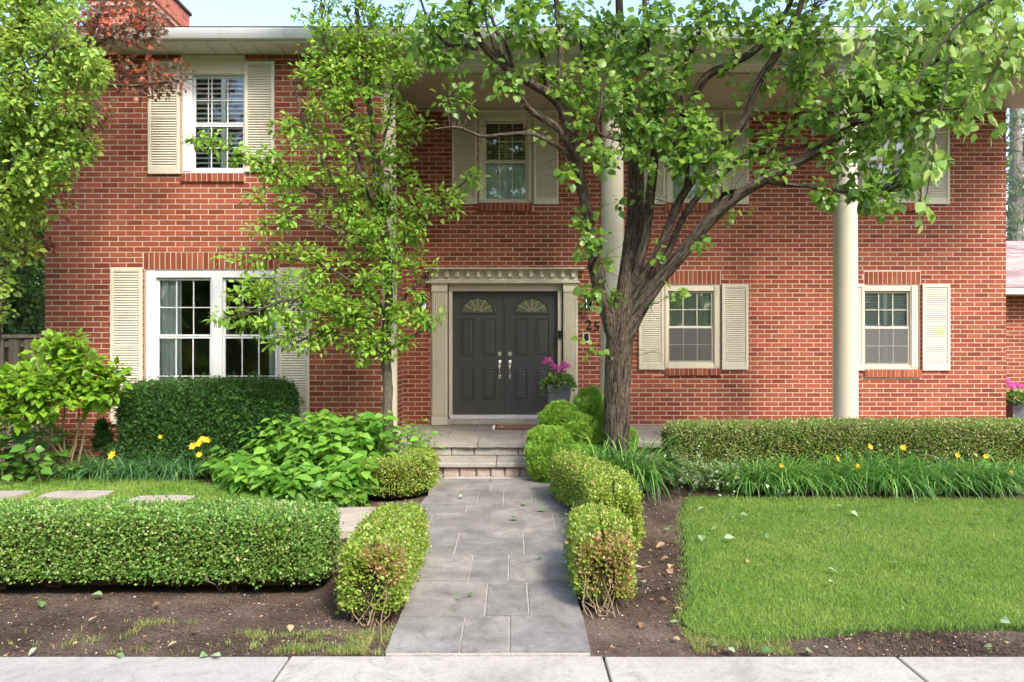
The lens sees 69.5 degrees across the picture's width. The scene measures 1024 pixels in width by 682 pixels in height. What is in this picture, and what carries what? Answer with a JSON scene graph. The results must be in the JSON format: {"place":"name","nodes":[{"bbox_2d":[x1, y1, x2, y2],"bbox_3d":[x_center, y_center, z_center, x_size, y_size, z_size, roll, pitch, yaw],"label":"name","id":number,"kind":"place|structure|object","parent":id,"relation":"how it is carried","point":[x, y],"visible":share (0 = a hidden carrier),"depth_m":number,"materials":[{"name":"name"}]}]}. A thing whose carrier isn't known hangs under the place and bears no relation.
{"place":"outdoors","nodes":[
{"label":"outdoors","id":0,"kind":"place"},
{"bbox_2d":[0,472,312,508],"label":"lawn","id":1,"kind":"structure","parent":0,"point":[259,495],"depth_m":8.43,"materials":[{"name":"green plant"}]},
{"bbox_2d":[0,490,31,498],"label":"stepping stone","id":2,"kind":"object","parent":1,"relation":"on","point":[12,494],"visible":0.6,"depth_m":7.99,"materials":[{"name":"grey stone"}]},
{"bbox_2d":[0,421,87,483],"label":"heart leaf plant","id":3,"kind":"object","parent":1,"relation":"on","point":[10,455],"visible":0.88,"depth_m":8.79,"materials":[{"name":"green plant"}]},
{"bbox_2d":[0,0,123,332],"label":"honey locust","id":4,"kind":"object","parent":1,"relation":"on","point":[32,183],"visible":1,"depth_m":7.99,"materials":[{"name":"green plant"}]},
{"bbox_2d":[0,327,137,472],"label":"bright shrub","id":5,"kind":"object","parent":1,"relation":"on","point":[24,385],"visible":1,"depth_m":8.65,"materials":[{"name":"green plant"}]},
{"bbox_2d":[37,490,114,500],"bbox_3d":[-4.713,1.686,7.967,0.698,0.068,0.383,0,0,0],"label":"stepping stone","id":6,"kind":"object","parent":1,"relation":"on","point":[76,494],"visible":0.65,"depth_m":7.94,"materials":[{"name":"grey stone"}]},
{"bbox_2d":[31,442,135,484],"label":"daylily clump","id":7,"kind":"object","parent":1,"relation":"on","point":[97,472],"visible":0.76,"depth_m":8.90,"materials":[{"name":"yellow plant"}]},
{"bbox_2d":[57,456,115,480],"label":"leafy plant","id":8,"kind":"object","parent":1,"relation":"on","point":[73,469],"visible":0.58,"depth_m":8.86,"materials":[{"name":"green plant"}]},
{"bbox_2d":[82,435,180,483],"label":"daylily clump","id":9,"kind":"object","parent":1,"relation":"on","point":[126,473],"visible":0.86,"depth_m":8.88,"materials":[{"name":"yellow plant"}]},
{"bbox_2d":[129,495,195,502],"bbox_3d":[-3.673,1.686,7.710,0.640,0.068,0.428,0,0,0],"label":"stepping stone","id":10,"kind":"object","parent":1,"relation":"on","point":[162,497],"visible":0.27,"depth_m":7.79,"materials":[{"name":"grey stone"}]},
{"bbox_2d":[385,474,590,655],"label":"path","id":11,"kind":"structure","parent":0,"point":[486,549],"depth_m":5.19,"materials":[{"name":"grey stone"}]},
{"bbox_2d":[2,616,997,655],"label":"sparse grass","id":12,"kind":"structure","parent":0,"point":[363,648],"depth_m":4.15,"materials":[{"name":"green plant"}]},
{"bbox_2d":[0,465,1023,658],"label":"soil bed","id":13,"kind":"object","parent":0,"point":[664,507],"visible":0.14,"depth_m":4.54,"materials":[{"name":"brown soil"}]},
{"bbox_2d":[0,330,54,468],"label":"wooden fence","id":14,"kind":"object","parent":13,"relation":"on","point":[11,350],"visible":0.26,"depth_m":9.81,"materials":[{"name":"brown wood"}]},
{"bbox_2d":[28,647,36,655],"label":"fallen leaf","id":15,"kind":"object","parent":13,"relation":"on","point":[32,650],"visible":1,"depth_m":4.01,"materials":[{"name":"green plant"}]},
{"bbox_2d":[37,600,45,606],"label":"fallen leaf","id":16,"kind":"object","parent":13,"relation":"on","point":[41,603],"visible":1,"depth_m":4.72,"materials":[{"name":"green plant"}]},
{"bbox_2d":[92,591,101,594],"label":"fallen leaf","id":17,"kind":"object","parent":13,"relation":"on","point":[98,593],"visible":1,"depth_m":4.88,"materials":[{"name":"green plant"}]},
{"bbox_2d":[88,415,117,458],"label":"yew shrub","id":18,"kind":"object","parent":13,"relation":"on","point":[102,440],"visible":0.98,"depth_m":9.26,"materials":[{"name":"green plant"}]},
{"bbox_2d":[0,0,213,344],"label":"red maple","id":19,"kind":"object","parent":13,"relation":"on","point":[137,24],"visible":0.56,"depth_m":9.00,"materials":[{"name":"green plant"}]},
{"bbox_2d":[129,436,213,484],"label":"daylily clump","id":20,"kind":"object","parent":13,"relation":"on","point":[187,472],"visible":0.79,"depth_m":8.86,"materials":[{"name":"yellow plant"}]},
{"bbox_2d":[0,495,343,591],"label":"boxwood hedge","id":21,"kind":"object","parent":13,"relation":"on","point":[169,542],"visible":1,"depth_m":4.95,"materials":[{"name":"green plant"}]},
{"bbox_2d":[109,370,303,474],"bbox_3d":[-3.873,1.037,9.508,2.340,1.329,1.010,0,0,0],"label":"yew hedge","id":22,"kind":"object","parent":13,"relation":"on","point":[180,415],"visible":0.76,"depth_m":9.16,"materials":[{"name":"green plant"}]},
{"bbox_2d":[287,624,293,630],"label":"fallen leaf","id":23,"kind":"object","parent":13,"relation":"on","point":[290,627],"visible":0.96,"depth_m":4.34,"materials":[{"name":"beige plant"}]},
{"bbox_2d":[194,408,400,506],"bbox_3d":[-2.477,1.288,8.405,2.445,0.963,2.337,0,0,0],"label":"broad leaf shrub","id":24,"kind":"object","parent":13,"relation":"on","point":[327,454],"visible":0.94,"depth_m":8.28,"materials":[{"name":"green plant"}]},
{"bbox_2d":[181,0,489,457],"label":"young tree","id":25,"kind":"object","parent":13,"relation":"on","point":[372,229],"visible":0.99,"depth_m":8.80,"materials":[{"name":"green plant"}]},
{"bbox_2d":[305,484,378,506],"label":"creeper","id":26,"kind":"object","parent":13,"relation":"on","point":[345,500],"visible":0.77,"depth_m":7.40,"materials":[{"name":"green plant"}]},
{"bbox_2d":[336,507,375,537],"bbox_3d":[-1.640,1.686,6.863,0.615,0.068,0.958,0,0,0],"label":"stepping stone","id":27,"kind":"object","parent":13,"relation":"on","point":[351,517],"visible":0.15,"depth_m":6.92,"materials":[{"name":"grey stone"}]},
{"bbox_2d":[333,499,432,633],"bbox_3d":[-0.865,1.465,5.063,0.545,0.576,1.541,0,0,0],"label":"boxwood hedge","id":28,"kind":"object","parent":13,"relation":"on","point":[374,578],"visible":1,"depth_m":4.49,"materials":[{"name":"green plant"}]},
{"bbox_2d":[348,418,444,463],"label":"leafy shrub","id":29,"kind":"object","parent":13,"relation":"on","point":[414,440],"visible":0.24,"depth_m":9.16,"materials":[{"name":"green plant"}]},
{"bbox_2d":[356,445,440,497],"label":"boxwood hedge","id":30,"kind":"object","parent":13,"relation":"on","point":[410,472],"visible":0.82,"depth_m":7.92,"materials":[{"name":"green plant"}]},
{"bbox_2d":[429,447,529,477],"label":"steps","id":31,"kind":"structure","parent":13,"relation":"on","point":[483,461],"depth_m":9.27,"materials":[{"name":"stone"}]},
{"bbox_2d":[0,493,1023,655],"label":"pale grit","id":32,"kind":"object","parent":13,"relation":"on","point":[394,625],"visible":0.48,"depth_m":4.49,"materials":[{"name":"white stone"}]},
{"bbox_2d":[523,385,639,482],"bbox_3d":[0.869,1.138,9.107,1.575,1.171,0.824,0,0,-21],"label":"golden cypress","id":33,"kind":"object","parent":13,"relation":"on","point":[561,421],"visible":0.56,"depth_m":8.97,"materials":[{"name":"green plant"}]},
{"bbox_2d":[548,447,647,549],"bbox_3d":[0.791,1.433,6.963,0.660,0.629,2.509,0,0,-5],"label":"boxwood hedge","id":34,"kind":"object","parent":13,"relation":"on","point":[576,476],"visible":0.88,"depth_m":6.56,"materials":[{"name":"green plant"}]},
{"bbox_2d":[562,501,637,618],"bbox_3d":[0.611,1.459,5.095,0.550,0.579,1.169,0,0,0],"label":"boxwood hedge","id":35,"kind":"object","parent":13,"relation":"on","point":[600,553],"visible":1,"depth_m":4.65,"materials":[{"name":"green plant"}]},
{"bbox_2d":[535,427,723,503],"bbox_3d":[1.313,1.340,8.467,2.209,0.712,2.105,0,0,0],"label":"daylily clump","id":36,"kind":"object","parent":13,"relation":"on","point":[645,476],"visible":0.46,"depth_m":8.22,"materials":[{"name":"green plant"}]},
{"bbox_2d":[638,622,645,627],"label":"fallen leaf","id":37,"kind":"object","parent":13,"relation":"on","point":[641,624],"visible":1,"depth_m":4.38,"materials":[{"name":"brown plant"}]},
{"bbox_2d":[656,542,664,547],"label":"fallen leaf","id":38,"kind":"object","parent":13,"relation":"on","point":[659,544],"visible":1,"depth_m":6.07,"materials":[{"name":"brown plant"}]},
{"bbox_2d":[398,0,1023,464],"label":"pear tree","id":39,"kind":"object","parent":13,"relation":"on","point":[624,306],"visible":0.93,"depth_m":8.14,"materials":[{"name":"green plant"}]},
{"bbox_2d":[656,444,798,497],"bbox_3d":[2.342,1.430,8.353,1.683,0.569,1.458,0,0,39],"label":"catmint","id":40,"kind":"object","parent":13,"relation":"on","point":[680,480],"visible":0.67,"depth_m":8.34,"materials":[{"name":"green plant"}]},
{"bbox_2d":[690,449,817,499],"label":"daylily clump","id":41,"kind":"object","parent":13,"relation":"on","point":[746,489],"visible":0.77,"depth_m":8.15,"materials":[{"name":"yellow plant"}]},
{"bbox_2d":[762,647,772,652],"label":"fallen leaf","id":42,"kind":"object","parent":13,"relation":"on","point":[765,649],"visible":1,"depth_m":3.96,"materials":[{"name":"green plant"}]},
{"bbox_2d":[711,448,849,500],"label":"daylily clump","id":43,"kind":"object","parent":13,"relation":"on","point":[792,470],"visible":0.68,"depth_m":8.11,"materials":[{"name":"green plant"}]},
{"bbox_2d":[760,452,894,499],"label":"daylily clump","id":44,"kind":"object","parent":13,"relation":"on","point":[838,485],"visible":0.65,"depth_m":8.13,"materials":[{"name":"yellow plant"}]},
{"bbox_2d":[659,414,1023,483],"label":"boxwood hedge","id":45,"kind":"object","parent":13,"relation":"on","point":[969,437],"visible":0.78,"depth_m":8.67,"materials":[{"name":"green plant"}]},
{"bbox_2d":[800,441,950,499],"bbox_3d":[3.997,1.381,8.319,1.700,0.630,1.513,0,0,18],"label":"daylily clump","id":46,"kind":"object","parent":13,"relation":"on","point":[871,473],"visible":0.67,"depth_m":8.14,"materials":[{"name":"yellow plant"}]},
{"bbox_2d":[823,447,970,500],"bbox_3d":[4.335,1.430,8.347,1.534,0.533,1.415,0,0,27],"label":"daylily clump","id":47,"kind":"object","parent":13,"relation":"on","point":[923,490],"visible":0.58,"depth_m":8.13,"materials":[{"name":"green plant"}]},
{"bbox_2d":[911,456,980,469],"bbox_3d":[4.802,1.502,8.512,1.252,0.422,0.882,0,0,22],"label":"catmint","id":48,"kind":"object","parent":13,"relation":"on","point":[968,460],"visible":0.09,"depth_m":8.47,"materials":[{"name":"green plant"}]},
{"bbox_2d":[893,449,1002,500],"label":"daylily clump","id":49,"kind":"object","parent":13,"relation":"on","point":[939,488],"visible":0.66,"depth_m":8.13,"materials":[{"name":"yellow plant"}]},
{"bbox_2d":[914,450,1023,503],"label":"daylily clump","id":50,"kind":"object","parent":13,"relation":"on","point":[976,489],"visible":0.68,"depth_m":8.13,"materials":[{"name":"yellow plant"}]},
{"bbox_2d":[932,446,1023,498],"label":"daylily clump","id":51,"kind":"object","parent":13,"relation":"on","point":[1021,487],"visible":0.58,"depth_m":8.17,"materials":[{"name":"green plant"}]},
{"bbox_2d":[1006,399,1023,418],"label":"planter","id":52,"kind":"object","parent":13,"relation":"on","point":[1015,409],"visible":0.61,"depth_m":12.25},
{"bbox_2d":[1006,377,1023,405],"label":"geranium","id":53,"kind":"object","parent":52,"relation":"in","point":[1012,393],"visible":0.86,"depth_m":12.32,"materials":[{"name":"pink plant"}]},
{"bbox_2d":[0,656,1023,681],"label":"sidewalk","id":54,"kind":"structure","parent":0,"point":[496,669],"depth_m":3.79,"materials":[{"name":"concrete"}]},
{"bbox_2d":[116,652,124,657],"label":"fallen leaf","id":55,"kind":"object","parent":54,"relation":"on","point":[120,654],"visible":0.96,"depth_m":3.95,"materials":[{"name":"green plant"}]},
{"bbox_2d":[200,651,207,656],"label":"fallen leaf","id":56,"kind":"object","parent":54,"relation":"on","point":[203,654],"visible":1,"depth_m":3.94,"materials":[{"name":"green plant"}]},
{"bbox_2d":[0,0,1023,235],"label":"sky","id":57,"kind":"structure","parent":0,"point":[204,12],"materials":[{"name":"white"}]},
{"bbox_2d":[668,493,1023,646],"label":"lawn","id":58,"kind":"structure","parent":0,"point":[917,628],"depth_m":5.49,"materials":[{"name":"green plant"}]},
{"bbox_2d":[698,535,705,540],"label":"fallen leaf","id":59,"kind":"object","parent":58,"relation":"on","point":[701,537],"visible":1,"depth_m":6.15,"materials":[{"name":"green plant"}]},
{"bbox_2d":[724,534,733,538],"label":"fallen leaf","id":60,"kind":"object","parent":58,"relation":"on","point":[728,536],"visible":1,"depth_m":6.12,"materials":[{"name":"green plant"}]},
{"bbox_2d":[836,0,1023,234],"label":"linden tree","id":61,"kind":"object","parent":58,"relation":"on","point":[997,61],"visible":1,"depth_m":5.19,"materials":[{"name":"green plant"}]},
{"bbox_2d":[1000,616,1009,622],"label":"fallen leaf","id":62,"kind":"object","parent":58,"relation":"on","point":[1004,619],"visible":1,"depth_m":4.34,"materials":[{"name":"green plant"}]},
{"bbox_2d":[1006,241,1023,398],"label":"garage wing","id":63,"kind":"structure","parent":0,"point":[1014,311],"depth_m":13.80,"materials":[{"name":"red brick"}]},
{"label":"ground","id":64,"kind":"structure","parent":0,"visible":0},
{"bbox_2d":[0,159,44,338],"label":"shade tree","id":65,"kind":"object","parent":64,"relation":"on","point":[29,300],"visible":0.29,"depth_m":10.82,"materials":[{"name":"green plant"}]},
{"bbox_2d":[0,61,44,338],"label":"shade tree","id":66,"kind":"object","parent":64,"relation":"on","point":[41,265],"visible":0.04,"depth_m":12.77,"materials":[{"name":"green plant"}]},
{"bbox_2d":[0,0,93,47],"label":"shade tree","id":67,"kind":"object","parent":64,"relation":"on","point":[80,2],"visible":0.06,"depth_m":20.63,"materials":[{"name":"green plant"}]},
{"bbox_2d":[394,425,663,466],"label":"porch floor","id":68,"kind":"structure","parent":64,"relation":"on","point":[476,436],"depth_m":10.35,"materials":[{"name":"stone"}]},
{"bbox_2d":[492,424,539,428],"bbox_3d":[0.200,1.330,11.420,1.000,0.014,0.540,0,0,0],"label":"doormat","id":69,"kind":"object","parent":68,"relation":"on","point":[513,426],"visible":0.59,"depth_m":11.41,"materials":[{"name":"fabric"}]},
{"bbox_2d":[546,383,570,402],"bbox_3d":[0.706,0.997,11.200,0.360,0.687,0.360,0,0,0],"label":"planter","id":70,"kind":"object","parent":68,"relation":"on","point":[558,395],"visible":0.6,"depth_m":11.03,"materials":[{"name":"grey metal"}]},
{"bbox_2d":[539,357,578,393],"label":"geranium","id":71,"kind":"object","parent":70,"relation":"in","point":[551,377],"visible":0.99,"depth_m":11.12,"materials":[{"name":"green plant"}]},
{"bbox_2d":[45,0,1023,466],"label":"brick house","id":72,"kind":"structure","parent":64,"relation":"on","point":[795,306],"depth_m":11.77,"materials":[{"name":"red brick"}]},
{"bbox_2d":[144,252,278,380],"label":"window","id":73,"kind":"structure","parent":72,"relation":"in","point":[178,342],"depth_m":10.12,"materials":[{"name":"white plastic"}]},
{"bbox_2d":[181,55,244,181],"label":"window","id":74,"kind":"structure","parent":72,"relation":"in","point":[221,78],"depth_m":10.05,"materials":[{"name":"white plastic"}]},
{"bbox_2d":[453,292,503,414],"bbox_3d":[-0.538,0.194,11.887,0.843,1.984,0.116,0,0,0],"label":"door","id":75,"kind":"structure","parent":72,"relation":"in","point":[478,317],"depth_m":11.90,"materials":[{"name":"grey paint"}]},
{"bbox_2d":[478,111,533,210],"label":"window","id":76,"kind":"structure","parent":72,"relation":"in","point":[509,186],"depth_m":11.86,"materials":[{"name":"beige paint"}]},
{"bbox_2d":[506,292,557,414],"bbox_3d":[0.318,0.194,11.887,0.835,1.984,0.116,0,0,0],"label":"door","id":77,"kind":"structure","parent":72,"relation":"in","point":[531,317],"depth_m":11.90,"materials":[{"name":"grey paint"}]},
{"bbox_2d":[664,271,720,374],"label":"window","id":78,"kind":"structure","parent":72,"relation":"in","point":[691,329],"depth_m":11.85,"materials":[{"name":"beige paint"}]},
{"bbox_2d":[665,111,721,210],"bbox_3d":[2.903,-2.889,11.850,0.902,1.629,0.180,0,0,0],"label":"window","id":79,"kind":"structure","parent":72,"relation":"in","point":[671,186],"depth_m":11.81,"materials":[{"name":"beige paint"}]},
{"bbox_2d":[864,111,918,210],"bbox_3d":[6.071,-2.889,11.850,0.902,1.629,0.180,0,0,0],"label":"window","id":80,"kind":"structure","parent":72,"relation":"in","point":[910,205],"depth_m":11.87,"materials":[{"name":"beige paint"}]},
{"bbox_2d":[864,272,921,376],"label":"window","id":81,"kind":"structure","parent":72,"relation":"in","point":[891,311],"depth_m":11.88,"materials":[{"name":"beige paint"}]},
{"bbox_2d":[1006,108,1023,240],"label":"shade tree","id":82,"kind":"object","parent":64,"relation":"on","point":[1007,161],"visible":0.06,"depth_m":33.67,"materials":[{"name":"green plant"}]},
{"bbox_2d":[1006,108,1023,240],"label":"pine tree","id":83,"kind":"object","parent":64,"relation":"on","point":[1015,204],"visible":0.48,"depth_m":23.82,"materials":[{"name":"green plant"}]}
]}

